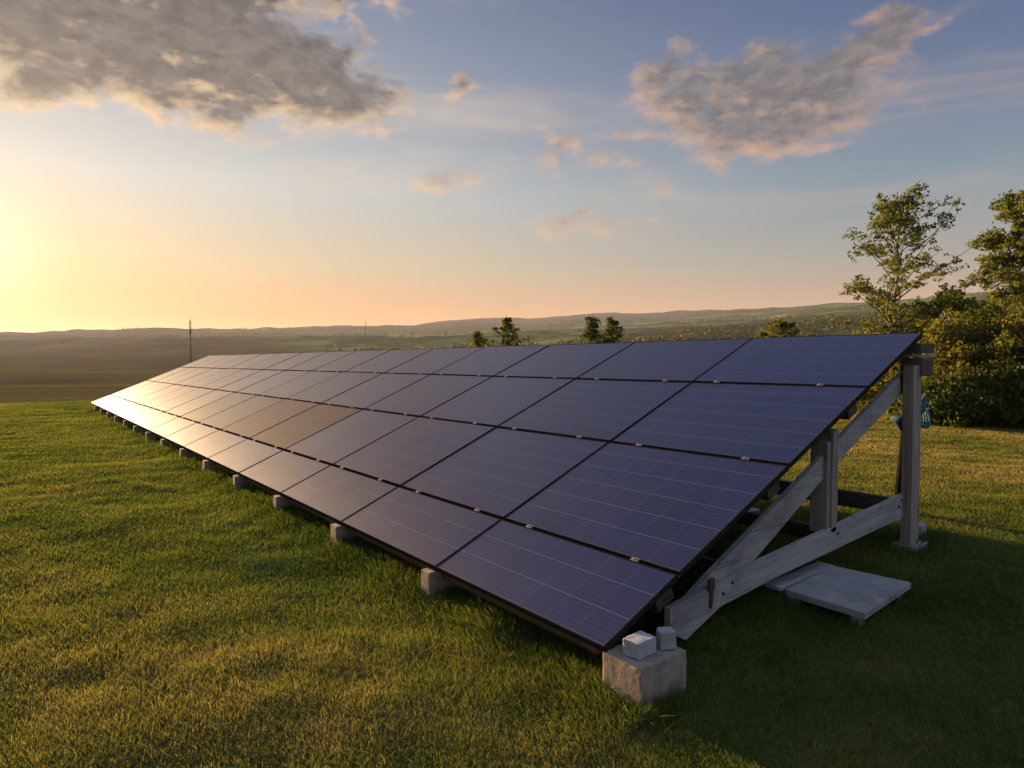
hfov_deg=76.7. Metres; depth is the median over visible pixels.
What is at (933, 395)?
shrub
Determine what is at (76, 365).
ground
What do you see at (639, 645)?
white brick
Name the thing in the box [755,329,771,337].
broadleaf tree
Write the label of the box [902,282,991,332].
broadleaf tree
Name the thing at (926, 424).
garden hose
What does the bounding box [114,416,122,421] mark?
concrete block
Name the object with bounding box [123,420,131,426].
concrete block
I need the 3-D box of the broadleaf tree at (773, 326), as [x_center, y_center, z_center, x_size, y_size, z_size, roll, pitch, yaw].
[14.718,-1.419,33.960,4.180,4.367,3.476,1,2,30]
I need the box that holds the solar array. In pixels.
[91,333,935,654]
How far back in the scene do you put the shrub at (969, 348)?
18.09 m
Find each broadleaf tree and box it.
[468,330,490,346]
[490,314,530,345]
[578,314,613,343]
[599,317,623,342]
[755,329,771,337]
[764,315,800,336]
[806,331,816,335]
[828,182,990,414]
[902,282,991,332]
[949,190,1023,322]
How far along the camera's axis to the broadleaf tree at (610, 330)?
40.30 m
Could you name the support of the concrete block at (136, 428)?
on the ground at (76, 365)
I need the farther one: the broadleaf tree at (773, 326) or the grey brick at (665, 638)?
the broadleaf tree at (773, 326)
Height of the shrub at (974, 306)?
3.752 m
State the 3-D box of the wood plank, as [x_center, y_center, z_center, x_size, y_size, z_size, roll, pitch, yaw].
[2.182,1.487,4.896,0.820,0.106,0.130,-2,2,-39]
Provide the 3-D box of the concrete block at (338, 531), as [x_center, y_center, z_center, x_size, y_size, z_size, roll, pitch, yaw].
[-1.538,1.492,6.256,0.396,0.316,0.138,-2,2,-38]
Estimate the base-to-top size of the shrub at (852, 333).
3.173 m
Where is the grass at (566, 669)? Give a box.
[0,397,1023,767]
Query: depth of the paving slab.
4.53 m
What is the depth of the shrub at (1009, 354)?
18.00 m
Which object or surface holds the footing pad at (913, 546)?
on the ground at (76, 365)
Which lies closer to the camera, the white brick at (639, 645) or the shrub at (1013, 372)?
the white brick at (639, 645)
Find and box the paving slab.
[785,566,910,626]
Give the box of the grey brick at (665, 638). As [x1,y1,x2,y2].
[656,627,675,649]
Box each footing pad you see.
[748,508,758,512]
[891,540,928,552]
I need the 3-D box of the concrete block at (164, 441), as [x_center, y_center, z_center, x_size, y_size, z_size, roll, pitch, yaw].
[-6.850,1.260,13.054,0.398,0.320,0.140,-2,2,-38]
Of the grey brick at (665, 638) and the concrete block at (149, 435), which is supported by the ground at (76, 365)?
the concrete block at (149, 435)
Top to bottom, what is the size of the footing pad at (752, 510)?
0.207 m
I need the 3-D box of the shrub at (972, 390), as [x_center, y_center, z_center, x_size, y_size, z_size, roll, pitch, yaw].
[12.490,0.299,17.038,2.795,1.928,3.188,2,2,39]
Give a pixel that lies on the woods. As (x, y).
(804, 326)
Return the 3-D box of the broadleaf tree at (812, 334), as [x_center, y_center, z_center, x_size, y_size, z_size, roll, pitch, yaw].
[17.056,-0.970,36.876,3.713,4.108,3.014,-2,2,-38]
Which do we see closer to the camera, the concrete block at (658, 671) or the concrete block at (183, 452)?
the concrete block at (658, 671)
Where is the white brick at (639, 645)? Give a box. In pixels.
[622,630,655,660]
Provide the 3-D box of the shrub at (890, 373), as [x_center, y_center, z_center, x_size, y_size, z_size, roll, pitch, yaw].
[13.171,-0.522,20.386,3.780,3.403,4.770,-2,2,-38]
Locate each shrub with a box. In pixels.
[847,324,918,409]
[863,315,962,409]
[886,363,1014,427]
[900,300,1009,399]
[900,308,1023,417]
[922,359,1023,427]
[925,296,1023,418]
[972,359,1023,428]
[988,296,1023,423]
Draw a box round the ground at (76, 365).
[0,291,1023,767]
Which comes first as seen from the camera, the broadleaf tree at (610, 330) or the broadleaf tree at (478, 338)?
the broadleaf tree at (610, 330)
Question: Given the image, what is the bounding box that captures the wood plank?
[764,561,833,599]
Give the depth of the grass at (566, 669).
3.99 m
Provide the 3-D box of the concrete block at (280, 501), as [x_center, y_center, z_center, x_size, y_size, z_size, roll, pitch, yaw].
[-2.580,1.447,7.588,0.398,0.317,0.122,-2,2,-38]
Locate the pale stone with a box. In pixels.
[918,522,926,535]
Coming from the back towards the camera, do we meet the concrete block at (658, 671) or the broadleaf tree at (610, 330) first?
the broadleaf tree at (610, 330)
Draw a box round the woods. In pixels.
[0,290,1013,351]
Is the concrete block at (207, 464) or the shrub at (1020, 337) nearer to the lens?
the concrete block at (207, 464)
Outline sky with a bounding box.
[0,0,1023,332]
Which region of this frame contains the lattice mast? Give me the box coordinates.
[189,321,191,362]
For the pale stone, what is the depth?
6.20 m
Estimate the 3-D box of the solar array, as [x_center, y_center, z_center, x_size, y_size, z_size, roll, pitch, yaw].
[-5.840,0.205,15.094,4.472,1.970,26.295,-2,2,-38]
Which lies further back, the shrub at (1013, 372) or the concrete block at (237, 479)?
the shrub at (1013, 372)
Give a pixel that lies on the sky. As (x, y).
(217, 164)
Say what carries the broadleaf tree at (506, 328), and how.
on the ground at (76, 365)
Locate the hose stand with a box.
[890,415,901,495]
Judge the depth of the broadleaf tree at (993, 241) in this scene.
20.15 m
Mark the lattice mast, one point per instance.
(190, 345)
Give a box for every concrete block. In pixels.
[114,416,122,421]
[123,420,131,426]
[133,426,144,433]
[145,432,158,438]
[160,439,172,446]
[179,448,194,458]
[202,460,220,474]
[233,475,257,488]
[273,495,296,512]
[330,523,363,543]
[421,568,459,598]
[602,644,685,712]
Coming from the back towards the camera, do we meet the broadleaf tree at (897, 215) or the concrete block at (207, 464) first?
the broadleaf tree at (897, 215)
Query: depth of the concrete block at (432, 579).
4.78 m
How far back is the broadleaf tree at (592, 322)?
39.97 m
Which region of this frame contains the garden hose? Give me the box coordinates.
[921,397,930,428]
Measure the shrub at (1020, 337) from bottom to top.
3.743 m

